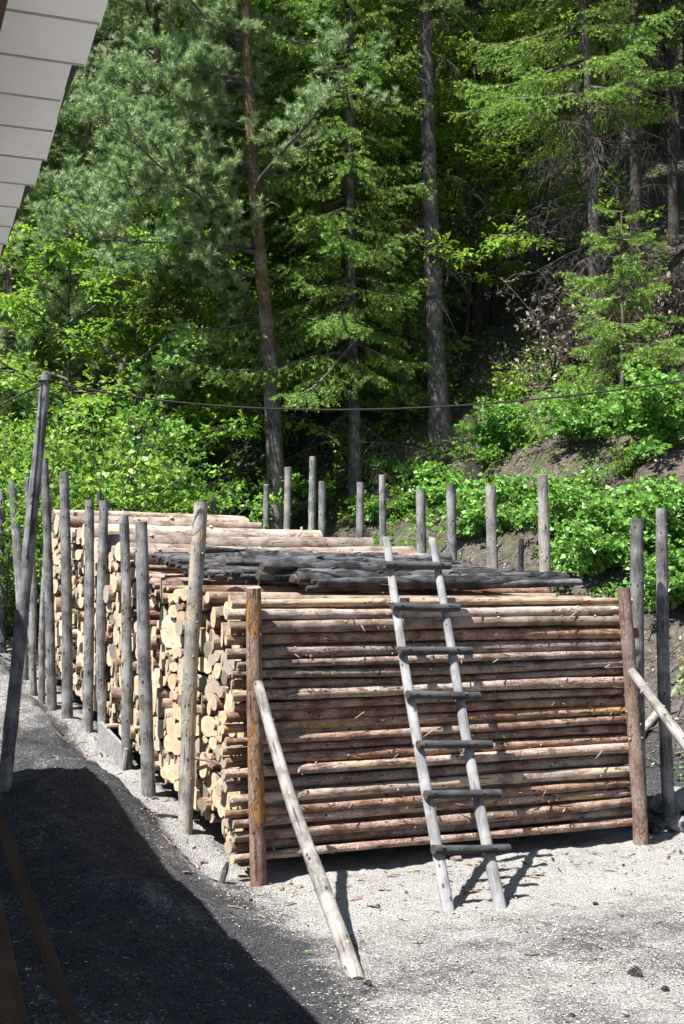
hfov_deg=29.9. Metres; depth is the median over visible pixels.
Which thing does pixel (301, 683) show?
log
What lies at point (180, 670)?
log
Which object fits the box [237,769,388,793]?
log
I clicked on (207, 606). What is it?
log
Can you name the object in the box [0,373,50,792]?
cable pole
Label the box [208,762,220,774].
log
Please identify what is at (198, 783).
log
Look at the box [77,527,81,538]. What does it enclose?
log
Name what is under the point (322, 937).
charcoal crumbs
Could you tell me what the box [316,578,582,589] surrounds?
charred log
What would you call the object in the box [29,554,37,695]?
post
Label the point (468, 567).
charred log
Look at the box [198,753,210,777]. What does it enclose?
log
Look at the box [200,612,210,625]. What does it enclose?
log
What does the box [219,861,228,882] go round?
wood scrap
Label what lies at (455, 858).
wood scrap
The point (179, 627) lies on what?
log
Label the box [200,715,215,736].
log
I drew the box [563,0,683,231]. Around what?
spruce tree
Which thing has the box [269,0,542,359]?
broadleaf tree
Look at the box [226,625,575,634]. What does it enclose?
log
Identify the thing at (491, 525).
post
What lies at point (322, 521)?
post
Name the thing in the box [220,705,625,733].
log
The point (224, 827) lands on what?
log
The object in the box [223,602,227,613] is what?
log
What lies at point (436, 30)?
spruce tree
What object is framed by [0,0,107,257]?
hut
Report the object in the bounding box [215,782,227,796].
log
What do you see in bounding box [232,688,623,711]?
log
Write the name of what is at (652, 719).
brace pole
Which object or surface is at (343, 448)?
bush
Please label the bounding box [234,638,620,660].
log
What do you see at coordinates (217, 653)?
log
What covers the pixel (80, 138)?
pine tree
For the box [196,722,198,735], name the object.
log
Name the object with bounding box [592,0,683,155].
spruce tree
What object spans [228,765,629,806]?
log
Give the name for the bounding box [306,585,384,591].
charred log
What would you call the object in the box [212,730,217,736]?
log
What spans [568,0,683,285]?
spruce tree
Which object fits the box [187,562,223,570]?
charred log
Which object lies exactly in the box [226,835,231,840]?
log
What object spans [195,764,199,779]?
log
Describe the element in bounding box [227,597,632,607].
log
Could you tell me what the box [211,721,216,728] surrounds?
log
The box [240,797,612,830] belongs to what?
log
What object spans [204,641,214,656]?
log
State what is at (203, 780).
log
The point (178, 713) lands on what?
log
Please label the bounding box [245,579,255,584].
charred log
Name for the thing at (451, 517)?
post
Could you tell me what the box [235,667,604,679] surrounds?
log
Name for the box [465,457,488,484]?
tree stump
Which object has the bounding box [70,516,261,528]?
log
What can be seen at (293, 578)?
charred log
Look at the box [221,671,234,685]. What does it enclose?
log
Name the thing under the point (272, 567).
charred log
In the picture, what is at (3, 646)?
post
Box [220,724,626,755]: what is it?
log
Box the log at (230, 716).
[219,697,624,722]
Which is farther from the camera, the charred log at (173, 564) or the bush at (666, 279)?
the bush at (666, 279)
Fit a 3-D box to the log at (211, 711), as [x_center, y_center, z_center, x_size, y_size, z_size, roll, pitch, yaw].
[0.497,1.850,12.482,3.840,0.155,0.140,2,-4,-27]
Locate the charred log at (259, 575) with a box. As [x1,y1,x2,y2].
[255,570,431,580]
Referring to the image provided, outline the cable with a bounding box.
[0,379,683,410]
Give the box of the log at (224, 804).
[220,795,235,814]
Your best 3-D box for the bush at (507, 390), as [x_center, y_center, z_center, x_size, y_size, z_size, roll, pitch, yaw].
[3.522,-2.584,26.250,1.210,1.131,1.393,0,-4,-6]
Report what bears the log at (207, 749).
on the log at (203, 767)
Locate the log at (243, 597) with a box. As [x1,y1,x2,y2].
[228,594,590,600]
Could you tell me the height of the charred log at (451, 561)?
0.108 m
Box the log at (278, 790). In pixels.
[240,764,623,793]
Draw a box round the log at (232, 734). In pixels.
[228,723,236,736]
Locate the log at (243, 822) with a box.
[227,788,630,828]
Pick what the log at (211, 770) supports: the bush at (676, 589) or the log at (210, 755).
the log at (210, 755)
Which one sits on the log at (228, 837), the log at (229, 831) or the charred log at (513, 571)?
the log at (229, 831)
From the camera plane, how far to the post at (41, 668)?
16.10 m
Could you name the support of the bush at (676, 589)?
on the ground at (122, 826)
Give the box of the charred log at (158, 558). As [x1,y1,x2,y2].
[155,551,384,561]
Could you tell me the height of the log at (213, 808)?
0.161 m
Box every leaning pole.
[0,804,80,1023]
[0,893,28,1023]
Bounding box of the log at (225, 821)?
[223,818,228,826]
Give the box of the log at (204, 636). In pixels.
[201,631,209,644]
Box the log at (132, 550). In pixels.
[130,547,416,559]
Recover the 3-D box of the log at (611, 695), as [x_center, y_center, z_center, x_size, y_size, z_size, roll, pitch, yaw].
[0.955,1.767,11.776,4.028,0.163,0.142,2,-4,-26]
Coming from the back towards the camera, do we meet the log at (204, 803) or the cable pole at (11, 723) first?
the log at (204, 803)
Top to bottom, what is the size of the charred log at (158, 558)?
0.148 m
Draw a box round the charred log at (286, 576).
[275,573,293,579]
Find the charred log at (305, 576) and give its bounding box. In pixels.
[294,569,567,581]
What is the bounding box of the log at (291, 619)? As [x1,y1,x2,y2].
[233,615,613,620]
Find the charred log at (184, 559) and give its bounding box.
[167,554,423,563]
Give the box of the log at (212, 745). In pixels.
[209,737,215,749]
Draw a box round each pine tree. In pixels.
[0,0,314,489]
[0,10,194,483]
[24,0,399,528]
[62,0,344,471]
[96,2,294,379]
[138,6,369,390]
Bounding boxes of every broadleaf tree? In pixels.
[0,176,276,471]
[0,182,228,470]
[0,220,29,400]
[52,217,339,484]
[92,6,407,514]
[120,88,343,514]
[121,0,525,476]
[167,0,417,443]
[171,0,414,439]
[175,0,382,381]
[201,58,452,454]
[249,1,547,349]
[259,1,439,293]
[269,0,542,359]
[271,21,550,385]
[364,5,626,324]
[370,19,518,185]
[370,66,577,388]
[400,3,603,192]
[413,2,670,319]
[439,1,651,249]
[501,0,628,163]
[679,25,683,114]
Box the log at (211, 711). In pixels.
[207,702,217,715]
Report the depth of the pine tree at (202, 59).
23.59 m
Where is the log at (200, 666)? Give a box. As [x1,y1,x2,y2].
[198,657,203,671]
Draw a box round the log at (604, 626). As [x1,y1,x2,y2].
[263,625,619,633]
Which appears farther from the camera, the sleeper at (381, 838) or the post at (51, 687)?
the post at (51, 687)
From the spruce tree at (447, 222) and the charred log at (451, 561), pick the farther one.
the spruce tree at (447, 222)
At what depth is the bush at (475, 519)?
21.57 m
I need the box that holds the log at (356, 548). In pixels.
[114,542,415,560]
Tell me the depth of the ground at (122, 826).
9.96 m
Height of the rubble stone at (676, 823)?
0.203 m
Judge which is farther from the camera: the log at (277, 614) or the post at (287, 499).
the post at (287, 499)
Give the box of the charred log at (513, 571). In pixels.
[493,570,535,572]
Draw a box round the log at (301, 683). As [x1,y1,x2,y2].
[231,667,622,689]
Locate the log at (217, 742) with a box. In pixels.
[215,736,222,744]
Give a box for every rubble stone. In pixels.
[648,820,662,834]
[650,793,680,814]
[664,814,683,831]
[674,786,683,811]
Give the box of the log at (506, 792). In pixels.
[224,777,629,818]
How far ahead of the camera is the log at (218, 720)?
11.40 m
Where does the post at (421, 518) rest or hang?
on the ground at (122, 826)
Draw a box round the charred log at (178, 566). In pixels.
[175,564,188,568]
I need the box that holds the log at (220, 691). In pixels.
[216,686,230,696]
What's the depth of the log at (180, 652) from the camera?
12.32 m
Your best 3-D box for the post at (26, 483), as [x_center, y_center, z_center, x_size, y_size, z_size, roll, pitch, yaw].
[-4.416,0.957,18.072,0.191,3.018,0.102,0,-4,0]
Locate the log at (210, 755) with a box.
[206,753,215,760]
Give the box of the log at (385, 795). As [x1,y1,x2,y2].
[239,776,629,808]
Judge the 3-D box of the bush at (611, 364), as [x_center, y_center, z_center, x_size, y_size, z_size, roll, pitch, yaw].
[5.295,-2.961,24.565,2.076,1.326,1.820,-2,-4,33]
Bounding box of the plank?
[97,721,127,770]
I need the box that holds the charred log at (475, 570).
[283,566,492,579]
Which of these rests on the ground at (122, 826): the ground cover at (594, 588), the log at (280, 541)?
the ground cover at (594, 588)
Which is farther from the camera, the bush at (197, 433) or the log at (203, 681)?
the bush at (197, 433)
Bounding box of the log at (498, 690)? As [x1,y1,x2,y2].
[236,674,623,701]
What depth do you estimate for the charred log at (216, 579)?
12.64 m
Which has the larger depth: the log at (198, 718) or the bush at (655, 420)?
the bush at (655, 420)
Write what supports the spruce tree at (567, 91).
on the ground at (122, 826)
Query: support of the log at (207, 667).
on the log
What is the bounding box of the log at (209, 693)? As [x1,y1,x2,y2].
[205,682,217,702]
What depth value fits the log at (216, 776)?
11.41 m
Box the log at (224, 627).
[220,622,554,646]
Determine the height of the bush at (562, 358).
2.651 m
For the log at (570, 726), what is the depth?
12.37 m
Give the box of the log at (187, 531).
[81,523,322,544]
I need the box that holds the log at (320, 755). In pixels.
[221,734,627,767]
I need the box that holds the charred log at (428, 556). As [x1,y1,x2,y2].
[377,552,452,559]
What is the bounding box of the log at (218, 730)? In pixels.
[216,723,220,736]
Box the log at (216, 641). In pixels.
[212,634,231,650]
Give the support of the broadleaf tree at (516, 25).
on the ground at (122, 826)
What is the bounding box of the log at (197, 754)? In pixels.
[195,748,199,763]
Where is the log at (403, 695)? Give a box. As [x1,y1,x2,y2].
[268,687,603,701]
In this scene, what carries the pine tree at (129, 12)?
on the ground at (122, 826)
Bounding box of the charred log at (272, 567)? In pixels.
[259,559,432,574]
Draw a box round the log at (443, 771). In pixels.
[223,753,628,791]
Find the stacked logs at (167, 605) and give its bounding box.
[51,523,245,790]
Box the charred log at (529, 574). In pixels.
[311,572,543,582]
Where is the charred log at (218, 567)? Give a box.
[208,564,258,575]
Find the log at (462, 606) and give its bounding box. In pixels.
[262,604,615,608]
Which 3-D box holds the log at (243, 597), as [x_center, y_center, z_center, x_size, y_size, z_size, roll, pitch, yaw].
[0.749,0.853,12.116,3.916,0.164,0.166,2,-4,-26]
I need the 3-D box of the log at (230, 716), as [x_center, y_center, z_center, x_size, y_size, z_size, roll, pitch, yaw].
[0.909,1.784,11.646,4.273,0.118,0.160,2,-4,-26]
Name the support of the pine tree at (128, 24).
on the ground at (122, 826)
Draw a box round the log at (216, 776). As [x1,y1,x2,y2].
[211,772,221,786]
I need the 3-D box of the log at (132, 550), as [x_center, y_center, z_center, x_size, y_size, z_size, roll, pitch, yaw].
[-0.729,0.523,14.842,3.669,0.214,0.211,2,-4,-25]
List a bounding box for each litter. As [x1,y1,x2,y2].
[242,290,683,766]
[346,350,683,788]
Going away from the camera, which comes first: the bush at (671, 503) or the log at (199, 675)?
the log at (199, 675)
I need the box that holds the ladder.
[382,536,511,912]
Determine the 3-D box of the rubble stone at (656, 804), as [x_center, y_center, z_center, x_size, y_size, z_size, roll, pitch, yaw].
[3.406,3.089,13.421,0.326,0.280,0.260,-2,-4,24]
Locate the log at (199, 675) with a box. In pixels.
[197,674,211,687]
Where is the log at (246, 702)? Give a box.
[231,701,501,723]
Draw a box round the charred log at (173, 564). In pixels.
[166,559,363,567]
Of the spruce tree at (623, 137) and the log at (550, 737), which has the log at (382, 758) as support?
the log at (550, 737)
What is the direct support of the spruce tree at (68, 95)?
on the ground at (122, 826)
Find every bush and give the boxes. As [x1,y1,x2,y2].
[0,334,298,568]
[0,405,112,639]
[0,413,179,619]
[0,416,154,542]
[0,419,228,547]
[0,434,84,583]
[2,417,258,511]
[6,407,268,528]
[77,455,335,527]
[103,466,251,510]
[118,479,283,521]
[294,484,340,514]
[327,420,386,466]
[337,491,401,524]
[345,452,413,486]
[378,480,415,514]
[386,457,463,494]
[409,472,472,521]
[428,495,511,546]
[452,396,561,458]
[456,472,525,509]
[470,271,675,388]
[486,359,550,404]
[496,466,571,507]
[497,494,553,533]
[507,475,638,555]
[535,378,637,442]
[535,490,677,576]
[544,234,683,368]
[545,229,683,342]
[553,457,617,498]
[570,326,656,385]
[581,363,683,459]
[582,474,682,537]
[601,440,644,476]
[602,473,683,569]
[604,534,683,611]
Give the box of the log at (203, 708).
[201,691,207,717]
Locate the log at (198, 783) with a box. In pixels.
[195,778,202,789]
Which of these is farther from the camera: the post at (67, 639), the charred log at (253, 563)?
the post at (67, 639)
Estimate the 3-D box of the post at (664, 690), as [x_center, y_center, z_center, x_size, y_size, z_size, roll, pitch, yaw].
[3.341,1.717,13.239,0.169,3.519,0.146,0,-4,0]
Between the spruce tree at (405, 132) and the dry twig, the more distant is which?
the spruce tree at (405, 132)
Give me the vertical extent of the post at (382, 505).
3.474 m
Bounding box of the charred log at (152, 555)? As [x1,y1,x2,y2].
[149,551,189,557]
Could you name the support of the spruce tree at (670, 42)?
on the ground at (122, 826)
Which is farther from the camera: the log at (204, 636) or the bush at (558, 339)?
the bush at (558, 339)
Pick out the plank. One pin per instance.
(109, 742)
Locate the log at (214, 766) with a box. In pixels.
[211,760,220,768]
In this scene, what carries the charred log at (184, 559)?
on the charred log at (173, 564)
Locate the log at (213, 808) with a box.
[211,801,217,810]
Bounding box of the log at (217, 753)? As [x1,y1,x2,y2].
[215,745,221,760]
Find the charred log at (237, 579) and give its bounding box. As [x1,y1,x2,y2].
[227,576,253,582]
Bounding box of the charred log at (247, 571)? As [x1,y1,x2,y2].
[242,568,515,573]
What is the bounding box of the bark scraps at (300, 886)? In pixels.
[56,730,683,1019]
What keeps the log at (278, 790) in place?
on the log at (385, 795)
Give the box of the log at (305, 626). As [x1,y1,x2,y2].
[230,615,619,633]
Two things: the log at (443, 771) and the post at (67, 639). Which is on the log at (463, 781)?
the log at (443, 771)
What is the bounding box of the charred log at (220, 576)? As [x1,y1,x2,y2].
[214,574,239,577]
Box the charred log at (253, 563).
[223,559,468,567]
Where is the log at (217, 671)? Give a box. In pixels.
[214,663,221,678]
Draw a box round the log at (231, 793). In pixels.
[227,792,238,797]
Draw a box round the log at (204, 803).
[197,797,211,810]
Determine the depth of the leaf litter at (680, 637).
23.69 m
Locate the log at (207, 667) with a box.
[202,657,213,673]
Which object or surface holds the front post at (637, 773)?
on the ground at (122, 826)
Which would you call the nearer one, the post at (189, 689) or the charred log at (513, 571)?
the post at (189, 689)
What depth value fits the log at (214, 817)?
11.50 m
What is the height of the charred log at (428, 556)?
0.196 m
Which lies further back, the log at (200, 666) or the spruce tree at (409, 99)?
the spruce tree at (409, 99)
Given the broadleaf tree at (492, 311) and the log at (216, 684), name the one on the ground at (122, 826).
the broadleaf tree at (492, 311)
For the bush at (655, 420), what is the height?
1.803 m
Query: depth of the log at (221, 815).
11.29 m
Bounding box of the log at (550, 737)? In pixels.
[240,732,626,755]
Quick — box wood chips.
[0,682,683,1023]
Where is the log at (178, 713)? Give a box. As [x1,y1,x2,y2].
[175,707,180,719]
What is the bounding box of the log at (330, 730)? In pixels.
[237,706,620,737]
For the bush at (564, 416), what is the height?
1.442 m
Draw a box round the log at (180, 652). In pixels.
[178,649,183,656]
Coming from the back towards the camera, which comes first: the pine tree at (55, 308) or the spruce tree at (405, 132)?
the spruce tree at (405, 132)
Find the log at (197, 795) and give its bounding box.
[193,791,201,810]
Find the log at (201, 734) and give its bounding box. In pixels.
[199,721,203,736]
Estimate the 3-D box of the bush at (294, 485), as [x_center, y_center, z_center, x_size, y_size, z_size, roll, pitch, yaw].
[-2.382,0.146,24.484,4.045,2.520,3.666,-2,-4,31]
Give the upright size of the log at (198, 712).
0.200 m
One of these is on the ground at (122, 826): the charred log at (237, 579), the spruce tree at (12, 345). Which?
the spruce tree at (12, 345)
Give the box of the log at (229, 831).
[227,827,231,834]
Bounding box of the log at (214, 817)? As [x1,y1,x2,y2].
[209,813,224,822]
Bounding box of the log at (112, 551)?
[111,545,115,556]
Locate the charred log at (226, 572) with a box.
[223,570,241,574]
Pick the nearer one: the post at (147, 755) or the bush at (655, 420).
the post at (147, 755)
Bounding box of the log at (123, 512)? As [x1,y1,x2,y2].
[52,509,245,519]
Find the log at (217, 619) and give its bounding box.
[211,607,226,627]
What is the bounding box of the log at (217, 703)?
[211,696,223,710]
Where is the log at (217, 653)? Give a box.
[214,650,224,661]
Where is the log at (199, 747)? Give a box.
[195,737,205,753]
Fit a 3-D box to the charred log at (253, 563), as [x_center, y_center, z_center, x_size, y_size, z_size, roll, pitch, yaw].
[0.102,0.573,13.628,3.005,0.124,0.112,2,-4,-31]
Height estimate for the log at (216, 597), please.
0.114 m
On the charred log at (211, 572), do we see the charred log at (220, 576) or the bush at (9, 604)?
the charred log at (220, 576)
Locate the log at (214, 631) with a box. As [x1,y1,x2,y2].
[209,629,220,640]
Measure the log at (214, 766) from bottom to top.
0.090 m
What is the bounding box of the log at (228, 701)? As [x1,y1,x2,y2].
[224,688,232,710]
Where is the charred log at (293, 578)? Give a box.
[289,570,341,586]
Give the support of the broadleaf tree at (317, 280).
on the ground at (122, 826)
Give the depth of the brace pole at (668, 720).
11.74 m
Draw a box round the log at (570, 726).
[310,723,626,741]
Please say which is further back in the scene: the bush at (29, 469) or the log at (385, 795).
the bush at (29, 469)
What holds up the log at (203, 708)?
on the log at (201, 734)
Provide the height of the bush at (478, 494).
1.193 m
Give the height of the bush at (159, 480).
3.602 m
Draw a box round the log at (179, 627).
[175,620,184,635]
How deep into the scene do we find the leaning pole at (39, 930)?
4.09 m
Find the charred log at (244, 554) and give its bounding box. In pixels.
[237,550,377,557]
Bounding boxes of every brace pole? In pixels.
[253,680,364,979]
[627,668,683,750]
[645,679,681,734]
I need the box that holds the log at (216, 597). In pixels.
[205,592,554,602]
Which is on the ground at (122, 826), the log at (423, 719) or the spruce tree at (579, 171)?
the spruce tree at (579, 171)
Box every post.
[0,492,6,652]
[8,482,28,679]
[24,473,29,662]
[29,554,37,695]
[38,494,51,704]
[41,458,56,710]
[59,471,73,718]
[82,500,94,732]
[96,484,101,510]
[96,500,108,729]
[119,515,132,769]
[135,521,156,797]
[177,501,207,834]
[210,492,215,514]
[246,587,266,886]
[263,484,269,528]
[283,467,291,529]
[308,456,315,529]
[318,481,326,536]
[356,482,363,537]
[379,475,385,545]
[416,489,426,552]
[446,484,456,559]
[485,486,498,568]
[518,539,523,570]
[537,474,550,592]
[617,588,648,845]
[629,519,646,807]
[655,508,674,821]
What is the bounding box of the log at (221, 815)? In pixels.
[217,797,223,817]
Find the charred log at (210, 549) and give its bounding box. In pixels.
[190,545,312,552]
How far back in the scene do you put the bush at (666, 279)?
25.20 m
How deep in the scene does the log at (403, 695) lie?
11.46 m
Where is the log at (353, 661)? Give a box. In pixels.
[234,649,637,668]
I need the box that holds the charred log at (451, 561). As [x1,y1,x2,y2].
[418,559,460,563]
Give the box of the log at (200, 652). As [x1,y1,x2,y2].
[198,640,202,653]
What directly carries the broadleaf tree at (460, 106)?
on the ground at (122, 826)
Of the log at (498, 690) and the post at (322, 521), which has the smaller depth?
the log at (498, 690)
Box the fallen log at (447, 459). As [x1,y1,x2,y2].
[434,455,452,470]
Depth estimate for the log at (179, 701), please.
12.35 m
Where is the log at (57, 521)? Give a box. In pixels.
[54,511,249,534]
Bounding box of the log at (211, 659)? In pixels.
[207,654,220,664]
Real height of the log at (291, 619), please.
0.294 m
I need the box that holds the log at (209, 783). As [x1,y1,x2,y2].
[207,775,214,790]
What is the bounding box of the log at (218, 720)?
[217,711,220,724]
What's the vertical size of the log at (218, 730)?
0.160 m
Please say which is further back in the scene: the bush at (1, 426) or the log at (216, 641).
the bush at (1, 426)
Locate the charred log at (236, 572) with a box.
[231,571,254,574]
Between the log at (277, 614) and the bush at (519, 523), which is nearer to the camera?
the log at (277, 614)
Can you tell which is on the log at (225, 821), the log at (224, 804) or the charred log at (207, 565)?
the log at (224, 804)
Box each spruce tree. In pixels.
[0,23,123,426]
[0,99,115,481]
[158,0,439,505]
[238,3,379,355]
[301,275,397,397]
[336,242,475,436]
[354,0,494,444]
[356,0,466,290]
[370,0,533,294]
[382,28,413,223]
[394,28,538,176]
[395,0,591,332]
[444,0,683,380]
[449,0,628,270]
[466,0,574,230]
[514,24,616,144]
[520,204,683,438]
[526,3,604,195]
[553,1,683,146]
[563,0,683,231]
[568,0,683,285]
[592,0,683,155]
[614,0,683,247]
[617,0,682,150]
[645,0,683,207]
[653,0,683,130]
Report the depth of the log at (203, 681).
11.80 m
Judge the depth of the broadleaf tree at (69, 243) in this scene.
24.98 m
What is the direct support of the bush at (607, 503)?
on the ground at (122, 826)
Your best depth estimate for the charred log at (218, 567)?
12.64 m
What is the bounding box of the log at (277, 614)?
[224,605,618,619]
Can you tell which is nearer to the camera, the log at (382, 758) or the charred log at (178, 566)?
the log at (382, 758)
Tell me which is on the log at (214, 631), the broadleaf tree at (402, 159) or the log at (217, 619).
the log at (217, 619)
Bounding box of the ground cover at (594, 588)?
[316,338,683,782]
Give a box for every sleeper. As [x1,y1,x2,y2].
[370,837,391,839]
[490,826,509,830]
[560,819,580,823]
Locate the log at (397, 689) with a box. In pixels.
[232,676,623,701]
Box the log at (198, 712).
[196,702,200,715]
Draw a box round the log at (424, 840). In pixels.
[229,817,632,863]
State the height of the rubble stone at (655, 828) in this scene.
0.166 m
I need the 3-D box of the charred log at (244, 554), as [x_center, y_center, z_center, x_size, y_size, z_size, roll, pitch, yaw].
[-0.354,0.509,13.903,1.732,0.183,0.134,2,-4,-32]
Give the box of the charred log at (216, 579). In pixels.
[208,575,242,582]
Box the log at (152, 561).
[134,548,427,565]
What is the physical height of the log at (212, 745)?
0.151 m
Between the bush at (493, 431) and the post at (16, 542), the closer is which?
the post at (16, 542)
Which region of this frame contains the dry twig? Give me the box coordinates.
[194,757,232,768]
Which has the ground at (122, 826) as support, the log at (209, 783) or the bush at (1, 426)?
the bush at (1, 426)
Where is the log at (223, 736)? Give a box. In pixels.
[221,722,230,738]
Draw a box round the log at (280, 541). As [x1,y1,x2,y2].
[107,534,373,552]
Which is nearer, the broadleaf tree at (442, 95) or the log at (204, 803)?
the log at (204, 803)
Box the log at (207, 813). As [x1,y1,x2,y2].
[205,810,217,819]
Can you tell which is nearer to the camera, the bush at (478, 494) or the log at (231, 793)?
the log at (231, 793)
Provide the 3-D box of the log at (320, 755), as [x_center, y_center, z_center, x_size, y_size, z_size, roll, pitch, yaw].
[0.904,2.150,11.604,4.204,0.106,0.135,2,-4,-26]
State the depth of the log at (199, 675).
11.91 m
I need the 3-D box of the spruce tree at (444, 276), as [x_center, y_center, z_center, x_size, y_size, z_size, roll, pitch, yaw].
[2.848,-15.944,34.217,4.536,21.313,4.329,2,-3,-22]
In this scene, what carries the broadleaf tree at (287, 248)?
on the ground at (122, 826)
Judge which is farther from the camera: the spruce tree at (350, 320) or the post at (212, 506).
the spruce tree at (350, 320)
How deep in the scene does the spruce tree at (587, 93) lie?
25.24 m
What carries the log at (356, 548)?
on the stacked logs at (167, 605)
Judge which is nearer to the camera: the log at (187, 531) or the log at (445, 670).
the log at (445, 670)
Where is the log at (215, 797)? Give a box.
[212,789,218,807]
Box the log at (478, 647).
[225,639,620,659]
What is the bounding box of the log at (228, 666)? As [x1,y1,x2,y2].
[221,655,235,674]
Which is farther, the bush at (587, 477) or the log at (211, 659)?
the bush at (587, 477)
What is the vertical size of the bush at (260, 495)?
2.591 m
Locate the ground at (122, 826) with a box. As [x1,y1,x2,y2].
[0,8,683,1023]
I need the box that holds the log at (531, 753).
[222,743,627,778]
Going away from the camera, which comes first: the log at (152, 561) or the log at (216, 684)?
the log at (216, 684)
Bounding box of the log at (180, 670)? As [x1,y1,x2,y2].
[177,656,183,684]
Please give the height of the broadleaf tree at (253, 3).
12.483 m
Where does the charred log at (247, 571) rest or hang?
on the charred log at (248, 575)
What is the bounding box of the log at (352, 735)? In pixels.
[224,715,626,745]
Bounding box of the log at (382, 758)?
[238,745,582,778]
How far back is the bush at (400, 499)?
24.22 m
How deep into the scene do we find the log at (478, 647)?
11.58 m
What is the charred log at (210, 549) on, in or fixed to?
on the charred log
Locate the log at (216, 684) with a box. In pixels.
[211,677,230,692]
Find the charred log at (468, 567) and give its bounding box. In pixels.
[451,567,487,568]
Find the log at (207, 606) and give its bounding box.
[202,595,224,610]
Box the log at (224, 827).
[221,818,226,834]
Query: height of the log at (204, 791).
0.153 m
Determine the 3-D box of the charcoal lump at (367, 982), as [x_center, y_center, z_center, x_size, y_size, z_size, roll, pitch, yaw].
[0.160,2.899,7.869,0.054,0.052,0.054,3,-5,-41]
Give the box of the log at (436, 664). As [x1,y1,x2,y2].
[243,657,621,678]
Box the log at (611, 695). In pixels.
[399,694,623,704]
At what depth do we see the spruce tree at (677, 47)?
35.84 m
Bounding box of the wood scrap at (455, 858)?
[449,856,461,860]
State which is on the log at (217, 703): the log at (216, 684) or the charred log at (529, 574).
the log at (216, 684)
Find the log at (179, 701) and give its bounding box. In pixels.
[177,696,181,706]
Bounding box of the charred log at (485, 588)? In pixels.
[305,586,556,590]
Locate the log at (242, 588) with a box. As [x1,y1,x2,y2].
[202,585,547,594]
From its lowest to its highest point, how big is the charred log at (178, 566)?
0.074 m
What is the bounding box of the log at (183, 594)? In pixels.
[180,588,187,600]
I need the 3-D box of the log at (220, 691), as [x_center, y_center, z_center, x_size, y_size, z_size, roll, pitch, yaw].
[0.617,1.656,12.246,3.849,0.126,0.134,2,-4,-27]
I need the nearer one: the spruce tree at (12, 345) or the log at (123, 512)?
the log at (123, 512)
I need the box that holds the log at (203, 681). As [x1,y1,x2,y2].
[198,676,210,690]
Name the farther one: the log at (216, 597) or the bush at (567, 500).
the bush at (567, 500)
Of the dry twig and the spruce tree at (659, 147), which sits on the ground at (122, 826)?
the spruce tree at (659, 147)
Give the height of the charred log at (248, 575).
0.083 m
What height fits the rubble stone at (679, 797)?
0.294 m
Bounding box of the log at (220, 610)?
[218,606,223,615]
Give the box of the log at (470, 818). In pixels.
[232,796,631,841]
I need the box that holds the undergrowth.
[0,270,629,634]
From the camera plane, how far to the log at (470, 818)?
11.51 m
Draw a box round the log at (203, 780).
[200,776,207,782]
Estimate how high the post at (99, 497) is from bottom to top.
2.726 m
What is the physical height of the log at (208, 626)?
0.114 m
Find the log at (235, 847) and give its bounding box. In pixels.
[224,806,631,852]
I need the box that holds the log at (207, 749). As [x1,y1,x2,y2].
[206,743,212,752]
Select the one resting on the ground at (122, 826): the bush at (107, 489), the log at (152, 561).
the bush at (107, 489)
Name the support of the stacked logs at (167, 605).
on the ground at (122, 826)
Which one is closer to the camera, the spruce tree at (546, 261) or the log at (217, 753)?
the log at (217, 753)
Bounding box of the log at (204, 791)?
[200,783,209,796]
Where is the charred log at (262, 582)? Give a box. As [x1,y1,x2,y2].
[254,578,489,589]
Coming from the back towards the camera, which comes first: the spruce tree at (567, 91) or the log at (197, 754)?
the spruce tree at (567, 91)
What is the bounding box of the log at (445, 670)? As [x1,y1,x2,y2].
[231,658,622,679]
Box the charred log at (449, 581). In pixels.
[317,575,573,587]
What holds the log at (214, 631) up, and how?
on the log at (208, 650)
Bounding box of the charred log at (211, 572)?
[206,570,222,574]
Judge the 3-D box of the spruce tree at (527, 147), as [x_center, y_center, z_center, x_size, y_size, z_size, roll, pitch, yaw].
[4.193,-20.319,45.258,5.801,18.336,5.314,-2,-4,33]
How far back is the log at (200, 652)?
11.89 m
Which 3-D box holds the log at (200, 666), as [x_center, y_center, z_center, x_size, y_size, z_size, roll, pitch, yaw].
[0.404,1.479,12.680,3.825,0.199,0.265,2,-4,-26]
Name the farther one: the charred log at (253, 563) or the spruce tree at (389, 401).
the spruce tree at (389, 401)
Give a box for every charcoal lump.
[363,979,371,985]
[627,966,642,976]
[661,985,669,991]
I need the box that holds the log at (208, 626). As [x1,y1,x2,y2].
[205,619,220,630]
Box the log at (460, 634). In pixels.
[224,627,639,644]
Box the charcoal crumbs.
[3,724,683,1023]
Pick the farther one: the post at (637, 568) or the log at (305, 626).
the post at (637, 568)
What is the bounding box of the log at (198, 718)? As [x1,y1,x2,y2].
[196,715,201,723]
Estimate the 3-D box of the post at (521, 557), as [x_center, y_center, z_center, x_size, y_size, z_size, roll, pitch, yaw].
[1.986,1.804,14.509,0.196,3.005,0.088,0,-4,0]
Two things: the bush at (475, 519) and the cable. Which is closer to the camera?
the cable
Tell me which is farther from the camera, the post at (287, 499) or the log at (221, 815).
the post at (287, 499)
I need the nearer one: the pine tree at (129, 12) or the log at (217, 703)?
the log at (217, 703)
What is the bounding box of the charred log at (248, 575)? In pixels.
[240,574,255,577]
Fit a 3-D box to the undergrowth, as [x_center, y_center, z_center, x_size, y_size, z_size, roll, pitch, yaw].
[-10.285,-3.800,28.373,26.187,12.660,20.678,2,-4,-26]
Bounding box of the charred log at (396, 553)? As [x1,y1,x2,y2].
[154,552,397,554]

